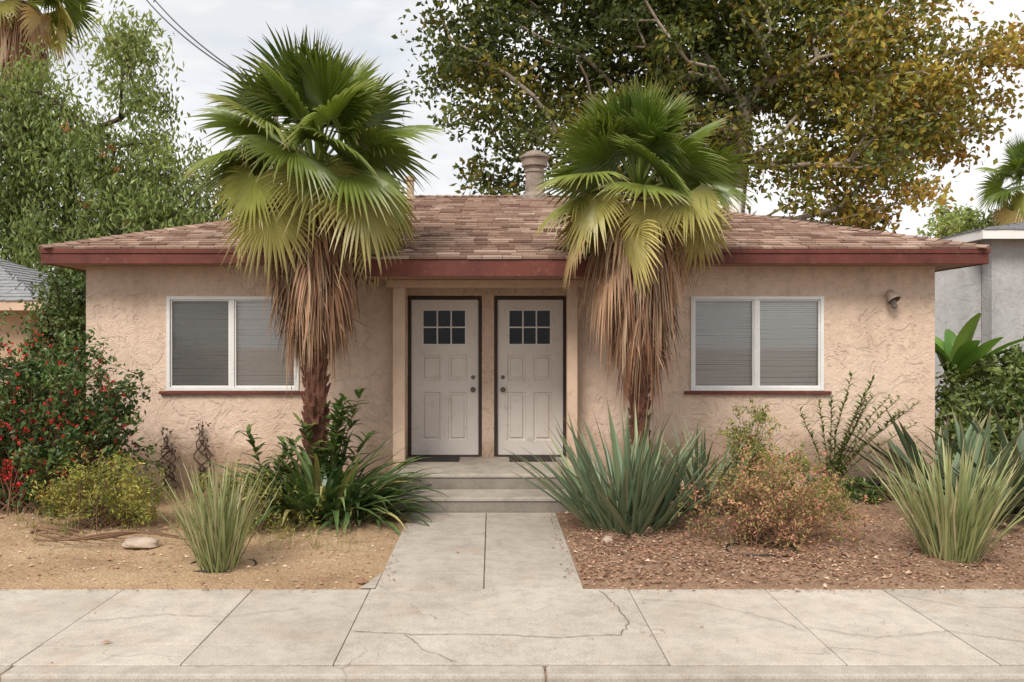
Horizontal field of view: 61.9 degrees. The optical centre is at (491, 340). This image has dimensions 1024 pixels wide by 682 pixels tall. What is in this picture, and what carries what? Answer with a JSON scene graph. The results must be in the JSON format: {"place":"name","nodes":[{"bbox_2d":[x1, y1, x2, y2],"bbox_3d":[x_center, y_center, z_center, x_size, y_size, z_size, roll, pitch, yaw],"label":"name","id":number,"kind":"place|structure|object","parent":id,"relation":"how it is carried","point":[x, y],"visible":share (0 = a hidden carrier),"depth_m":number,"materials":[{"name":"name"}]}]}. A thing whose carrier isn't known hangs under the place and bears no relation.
{"place":"outdoors","nodes":[
{"label":"outdoors","id":0,"kind":"place"},
{"bbox_2d":[360,513,582,588],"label":"garden path","id":1,"kind":"structure","parent":0,"point":[520,553],"depth_m":7.35,"materials":[{"name":"concrete"}]},
{"bbox_2d":[0,431,988,681],"bbox_3d":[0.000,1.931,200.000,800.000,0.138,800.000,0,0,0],"label":"ground","id":2,"kind":"structure","parent":0,"point":[486,517],"depth_m":12.46,"materials":[{"name":"grey concrete"}]},
{"bbox_2d":[0,310,82,444],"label":"walls","id":3,"kind":"structure","parent":2,"relation":"on","point":[14,337],"depth_m":14.60,"materials":[{"name":"beige paint"}]},
{"bbox_2d":[0,301,63,309],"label":"fascia","id":4,"kind":"structure","parent":3,"relation":"on","point":[8,305],"depth_m":14.15,"materials":[{"name":"paint"}]},
{"bbox_2d":[0,258,80,302],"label":"roof shingles","id":5,"kind":"object","parent":4,"relation":"on","point":[20,277],"visible":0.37,"depth_m":15.23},
{"bbox_2d":[1,267,85,443],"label":"garden tree","id":6,"kind":"object","parent":2,"relation":"on","point":[61,293],"visible":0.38,"depth_m":12.30,"materials":[{"name":"green plant"}]},
{"bbox_2d":[0,0,101,185],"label":"fan palm tree","id":7,"kind":"object","parent":2,"relation":"on","point":[28,19],"visible":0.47,"depth_m":29.76,"materials":[{"name":"green plant"}]},
{"bbox_2d":[0,0,238,283],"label":"pepper tree","id":8,"kind":"object","parent":2,"relation":"on","point":[27,229],"visible":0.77,"depth_m":19.61,"materials":[{"name":"green plant"}]},
{"bbox_2d":[61,122,130,225],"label":"fruit clusters","id":9,"kind":"object","parent":8,"relation":"attached to","point":[110,146],"visible":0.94,"depth_m":19.09,"materials":[{"name":"green plant"}]},
{"bbox_2d":[388,456,582,513],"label":"steps","id":10,"kind":"structure","parent":2,"relation":"on","point":[481,484],"depth_m":9.69,"materials":[{"name":"concrete"}]},
{"bbox_2d":[387,280,582,465],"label":"porch posts","id":11,"kind":"object","parent":10,"relation":"on","point":[399,358],"visible":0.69,"depth_m":10.27,"materials":[{"name":"paint"}]},
{"bbox_2d":[414,456,555,461],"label":"door mats","id":12,"kind":"object","parent":10,"relation":"on","point":[456,458],"depth_m":10.79,"materials":[{"name":"black rubber"}]},
{"bbox_2d":[86,266,934,488],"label":"walls","id":13,"kind":"structure","parent":2,"relation":"on","point":[869,331],"depth_m":10.55,"materials":[{"name":"beige paint"}]},
{"bbox_2d":[408,297,565,456],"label":"door jambs","id":14,"kind":"structure","parent":13,"relation":"attached to","point":[409,372],"depth_m":11.14,"materials":[{"name":"wood"}]},
{"bbox_2d":[411,300,562,454],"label":"doors","id":15,"kind":"structure","parent":14,"relation":"attached to","point":[444,409],"depth_m":11.19,"materials":[{"name":"paint"}]},
{"bbox_2d":[422,309,550,344],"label":"door muntins","id":16,"kind":"object","parent":15,"relation":"attached to","point":[451,310],"depth_m":11.18,"materials":[{"name":"white wood"}]},
{"bbox_2d":[424,311,549,343],"bbox_3d":[-0.070,-0.180,11.199,1.657,0.436,0.001,0,0,0],"label":"door glass","id":17,"kind":"object","parent":15,"relation":"in","point":[458,320],"visible":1,"depth_m":11.20,"materials":[{"name":"black glass"}]},
{"bbox_2d":[471,375,504,391],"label":"door knobs","id":18,"kind":"object","parent":15,"relation":"attached to","point":[473,389],"depth_m":11.13,"materials":[{"name":"black metal"}]},
{"bbox_2d":[166,296,823,390],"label":"window frames","id":19,"kind":"structure","parent":13,"relation":"attached to","point":[232,385],"depth_m":10.53,"materials":[{"name":"white plastic"}]},
{"bbox_2d":[173,301,817,385],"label":"window blinds","id":20,"kind":"object","parent":19,"relation":"in","point":[798,359],"depth_m":10.61,"materials":[{"name":"grey plastic"}]},
{"bbox_2d":[173,306,817,384],"bbox_3d":[0.040,0.030,10.850,8.320,1.368,0.001,0,0,0],"label":"room interior","id":21,"kind":"object","parent":13,"relation":"attached to","point":[293,371],"depth_m":10.85,"materials":[{"name":"grey"}]},
{"bbox_2d":[159,391,831,393],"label":"window sills","id":22,"kind":"structure","parent":13,"relation":"attached to","point":[685,392],"depth_m":10.50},
{"bbox_2d":[53,264,975,280],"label":"soffit","id":23,"kind":"structure","parent":13,"relation":"attached to","point":[382,278],"depth_m":10.32,"materials":[{"name":"paint"}]},
{"bbox_2d":[37,194,991,258],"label":"roof shingles","id":24,"kind":"object","parent":23,"relation":"on","point":[471,226],"visible":0.34,"depth_m":10.75,"materials":[{"name":"brown"}]},
{"bbox_2d":[405,175,415,198],"bbox_3d":[-1.330,-2.475,13.900,0.200,0.450,0.200,0,0,0],"label":"vent pipe","id":25,"kind":"object","parent":24,"relation":"on","point":[411,180],"visible":0.54,"depth_m":13.85,"materials":[{"name":"beige metal"}]},
{"bbox_2d":[519,149,549,198],"bbox_3d":[0.700,-2.695,14.000,0.500,0.890,0.500,0,0,0],"label":"flue vent","id":26,"kind":"object","parent":24,"relation":"on","point":[534,163],"visible":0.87,"depth_m":13.85,"materials":[{"name":"metal"}]},
{"bbox_2d":[729,188,742,212],"bbox_3d":[4.560,-2.110,16.000,0.280,1.520,0.280,0,0,0],"label":"white vent pipe","id":27,"kind":"object","parent":24,"relation":"on","point":[737,205],"visible":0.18,"depth_m":15.90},
{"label":"service mast","id":28,"kind":"object","parent":24,"relation":"attached to","visible":0},
{"bbox_2d":[146,0,245,79],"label":"power line","id":29,"kind":"object","parent":28,"relation":"attached to","point":[242,76],"visible":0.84,"depth_m":15.58,"materials":[{"name":"metal"}]},
{"bbox_2d":[39,248,989,281],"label":"fascia","id":30,"kind":"structure","parent":23,"relation":"attached to","point":[481,267],"depth_m":10.09,"materials":[{"name":"red paint"}]},
{"bbox_2d":[886,290,900,308],"bbox_3d":[4.901,-0.517,10.442,0.157,0.246,0.216,0,0,0],"label":"flood light","id":31,"kind":"object","parent":13,"relation":"attached to","point":[893,297],"visible":1,"depth_m":10.41,"materials":[{"name":"metal"}]},
{"bbox_2d":[0,666,1023,681],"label":"kerb","id":32,"kind":"structure","parent":2,"relation":"on","point":[515,674],"depth_m":4.74,"materials":[{"name":"concrete"}]},
{"bbox_2d":[391,0,1023,233],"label":"shade tree","id":33,"kind":"object","parent":2,"relation":"on","point":[646,31],"visible":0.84,"depth_m":19.37,"materials":[{"name":"green plant"}]},
{"bbox_2d":[935,265,980,433],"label":"garden wall","id":34,"kind":"structure","parent":2,"relation":"on","point":[957,300],"depth_m":14.90,"materials":[{"name":"grey paint"}]},
{"bbox_2d":[915,202,1002,237],"bbox_3d":[20.919,-2.138,34.062,9.744,8.176,6.249,0,0,0],"label":"background tree","id":35,"kind":"object","parent":2,"relation":"on","point":[968,221],"visible":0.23,"depth_m":33.29,"materials":[{"name":"green plant"}]},
{"bbox_2d":[935,325,1023,478],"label":"hedge shrub","id":36,"kind":"object","parent":2,"relation":"on","point":[1009,383],"visible":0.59,"depth_m":11.78,"materials":[{"name":"green plant"}]},
{"bbox_2d":[935,313,1023,463],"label":"banana plant","id":37,"kind":"object","parent":2,"relation":"on","point":[962,349],"visible":0.41,"depth_m":12.18,"materials":[{"name":"green plant"}]},
{"bbox_2d":[971,239,1023,414],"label":"walls","id":38,"kind":"structure","parent":2,"relation":"on","point":[1002,293],"depth_m":14.60,"materials":[{"name":"grey paint"}]},
{"bbox_2d":[941,230,1023,242],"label":"fascia","id":39,"kind":"structure","parent":38,"relation":"on","point":[979,235],"depth_m":14.25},
{"bbox_2d":[940,222,1023,238],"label":"roof shingles","id":40,"kind":"object","parent":39,"relation":"on","point":[1016,226],"visible":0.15,"depth_m":14.77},
{"bbox_2d":[974,130,1023,225],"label":"fan palm tree","id":41,"kind":"object","parent":2,"relation":"on","point":[994,192],"visible":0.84,"depth_m":31.87,"materials":[{"name":"green plant"}]},
{"bbox_2d":[0,589,1023,669],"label":"sidewalk","id":42,"kind":"structure","parent":0,"point":[421,627],"depth_m":5.50,"materials":[{"name":"concrete"}]},
{"bbox_2d":[0,487,1023,589],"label":"yard soil","id":43,"kind":"structure","parent":0,"point":[76,578],"depth_m":7.10,"materials":[{"name":"brown soil"}]},
{"bbox_2d":[0,308,164,519],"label":"red flowering shrub","id":44,"kind":"object","parent":43,"relation":"on","point":[30,451],"visible":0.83,"depth_m":8.98,"materials":[{"name":"green plant"}]},
{"bbox_2d":[26,441,177,537],"bbox_3d":[-3.784,1.487,8.297,1.376,1.013,1.040,0,0,0],"label":"yellow green shrub","id":45,"kind":"object","parent":43,"relation":"on","point":[107,501],"visible":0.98,"depth_m":8.20,"materials":[{"name":"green plant"}]},
{"bbox_2d":[30,526,190,541],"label":"fallen branch","id":46,"kind":"object","parent":43,"relation":"on","point":[38,529],"visible":0.96,"depth_m":7.66,"materials":[{"name":"brown wood"}]},
{"bbox_2d":[121,536,158,547],"bbox_3d":[-3.125,1.779,7.580,0.331,0.083,0.233,0,0,0],"label":"rock","id":47,"kind":"object","parent":43,"relation":"on","point":[140,542],"visible":1,"depth_m":7.51,"materials":[{"name":"beige stone"}]},
{"bbox_2d":[158,427,179,488],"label":"dried vine","id":48,"kind":"object","parent":43,"relation":"on","point":[171,451],"visible":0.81,"depth_m":10.47,"materials":[{"name":"brown plant"}]},
{"bbox_2d":[190,422,211,489],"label":"dried vine","id":49,"kind":"object","parent":43,"relation":"on","point":[204,468],"visible":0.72,"depth_m":10.47,"materials":[{"name":"brown plant"}]},
{"bbox_2d":[148,457,281,573],"bbox_3d":[-2.262,1.383,6.845,1.133,0.934,1.122,0,0,0],"label":"rush clump","id":50,"kind":"object","parent":43,"relation":"on","point":[220,542],"visible":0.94,"depth_m":6.69,"materials":[{"name":"green plant"}]},
{"bbox_2d":[190,559,256,572],"bbox_3d":[-2.190,1.822,6.920,0.555,0.038,0.448,0,0,0],"label":"irrigation hose","id":51,"kind":"object","parent":43,"relation":"on","point":[255,561],"visible":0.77,"depth_m":6.72,"materials":[{"name":"black plastic"}]},
{"bbox_2d":[183,459,323,540],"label":"wild weeds","id":52,"kind":"object","parent":43,"relation":"on","point":[263,526],"visible":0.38,"depth_m":8.13,"materials":[{"name":"green plant"}]},
{"bbox_2d":[235,388,379,484],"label":"leafy stalk plant","id":53,"kind":"object","parent":43,"relation":"on","point":[336,441],"visible":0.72,"depth_m":9.17,"materials":[{"name":"green plant"}]},
{"bbox_2d":[180,24,448,469],"bbox_3d":[-1.921,-0.725,9.607,2.888,5.350,2.910,0,0,0],"label":"fan palm tree","id":54,"kind":"object","parent":43,"relation":"on","point":[318,222],"visible":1,"depth_m":9.09,"materials":[{"name":"green plant"}]},
{"bbox_2d":[181,424,453,536],"bbox_3d":[-1.813,1.408,8.911,2.897,1.005,2.731,0,0,0],"label":"agapanthus plant","id":55,"kind":"object","parent":43,"relation":"on","point":[336,494],"visible":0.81,"depth_m":8.55,"materials":[{"name":"green plant"}]},
{"bbox_2d":[285,461,437,534],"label":"agapanthus plant","id":56,"kind":"object","parent":43,"relation":"on","point":[356,516],"visible":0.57,"depth_m":8.61,"materials":[{"name":"green plant"}]},
{"bbox_2d":[11,504,1005,553],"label":"dry grass","id":57,"kind":"structure","parent":43,"relation":"on","point":[278,543],"depth_m":7.77,"materials":[{"name":"beige plant"}]},
{"bbox_2d":[0,501,1023,588],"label":"pebbles","id":58,"kind":"object","parent":43,"relation":"on","point":[362,580],"visible":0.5,"depth_m":7.15,"materials":[{"name":"grey stone"}]},
{"bbox_2d":[2,489,1023,664],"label":"leaf litter","id":59,"kind":"object","parent":43,"relation":"on","point":[636,549],"visible":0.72,"depth_m":7.06,"materials":[{"name":"brown plant"}]},
{"bbox_2d":[602,536,612,542],"bbox_3d":[1.051,1.796,7.750,0.102,0.055,0.101,0,0,0],"label":"rock","id":60,"kind":"object","parent":43,"relation":"on","point":[606,539],"visible":0.92,"depth_m":7.71,"materials":[{"name":"beige stone"}]},
{"bbox_2d":[503,401,742,535],"bbox_3d":[1.220,1.190,8.294,2.530,1.320,2.538,0,0,44],"label":"sword leaf plant","id":61,"kind":"object","parent":43,"relation":"on","point":[638,496],"visible":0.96,"depth_m":8.06,"materials":[{"name":"green plant"}]},
{"bbox_2d":[533,72,764,448],"bbox_3d":[1.701,-0.472,9.474,2.526,4.845,2.480,0,0,0],"label":"fan palm tree","id":62,"kind":"object","parent":43,"relation":"on","point":[645,239],"visible":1,"depth_m":9.09,"materials":[{"name":"green plant"}]},
{"bbox_2d":[619,413,781,516],"bbox_3d":[2.163,1.314,8.956,1.600,1.072,1.606,0,0,0],"label":"sword leaf plant","id":63,"kind":"object","parent":43,"relation":"on","point":[701,458],"visible":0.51,"depth_m":8.86,"materials":[{"name":"green plant"}]},
{"bbox_2d":[706,395,796,510],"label":"wild weeds","id":64,"kind":"object","parent":43,"relation":"on","point":[760,420],"visible":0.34,"depth_m":9.28,"materials":[{"name":"green plant"}]},
{"bbox_2d":[725,543,797,556],"bbox_3d":[2.350,1.822,7.450,0.615,0.038,0.496,0,0,0],"label":"irrigation hose","id":65,"kind":"object","parent":43,"relation":"on","point":[727,550],"visible":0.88,"depth_m":7.29,"materials":[{"name":"black plastic"}]},
{"bbox_2d":[671,427,885,555],"bbox_3d":[2.622,1.428,7.763,1.988,1.291,1.334,0,0,0],"label":"dry reddish shrub","id":66,"kind":"object","parent":43,"relation":"on","point":[774,529],"visible":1,"depth_m":7.70,"materials":[{"name":"brown plant"}]},
{"bbox_2d":[719,438,859,527],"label":"pink flowering plant","id":67,"kind":"object","parent":43,"relation":"on","point":[807,462],"visible":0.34,"depth_m":8.57,"materials":[{"name":"yellow plant"}]},
{"bbox_2d":[794,371,921,493],"bbox_3d":[4.284,1.102,9.969,1.463,1.508,0.348,0,0,0],"label":"tall stemmed plant","id":68,"kind":"object","parent":43,"relation":"on","point":[840,457],"visible":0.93,"depth_m":9.96,"materials":[{"name":"green plant"}]},
{"bbox_2d":[852,478,893,492],"bbox_3d":[4.610,1.760,10.325,0.380,0.140,0.350,0,0,0],"label":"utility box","id":69,"kind":"object","parent":43,"relation":"on","point":[878,483],"visible":0.27,"depth_m":10.26,"materials":[{"name":"green plastic"}]},
{"bbox_2d":[806,445,1013,503],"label":"ground cover","id":70,"kind":"object","parent":43,"relation":"on","point":[874,492],"visible":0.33,"depth_m":9.67,"materials":[{"name":"green plant"}]},
{"bbox_2d":[831,408,1008,493],"bbox_3d":[5.090,1.300,9.878,2.332,1.099,2.000,0,0,0],"label":"agave plant","id":71,"kind":"object","parent":43,"relation":"on","point":[906,440],"visible":0.33,"depth_m":9.64,"materials":[{"name":"green plant"}]},
{"bbox_2d":[850,432,1023,563],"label":"rush clump","id":72,"kind":"object","parent":43,"relation":"on","point":[963,535],"visible":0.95,"depth_m":6.99,"materials":[{"name":"green plant"}]},
{"bbox_2d":[863,408,1023,521],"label":"agave plant","id":73,"kind":"object","parent":43,"relation":"on","point":[961,437],"visible":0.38,"depth_m":8.50,"materials":[{"name":"green plant"}]},
{"bbox_2d":[909,553,987,566],"bbox_3d":[3.800,1.822,7.100,0.615,0.038,0.496,0,0,0],"label":"irrigation hose","id":74,"kind":"object","parent":43,"relation":"on","point":[964,565],"visible":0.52,"depth_m":6.89,"materials":[{"name":"black plastic"}]},
{"bbox_2d":[895,396,1023,514],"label":"agave plant","id":75,"kind":"object","parent":43,"relation":"on","point":[1019,447],"visible":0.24,"depth_m":8.84,"materials":[{"name":"green plant"}]},
{"bbox_2d":[0,0,1023,269],"label":"sky","id":76,"kind":"structure","parent":0,"point":[223,27],"materials":[{"name":"white"}]}
]}

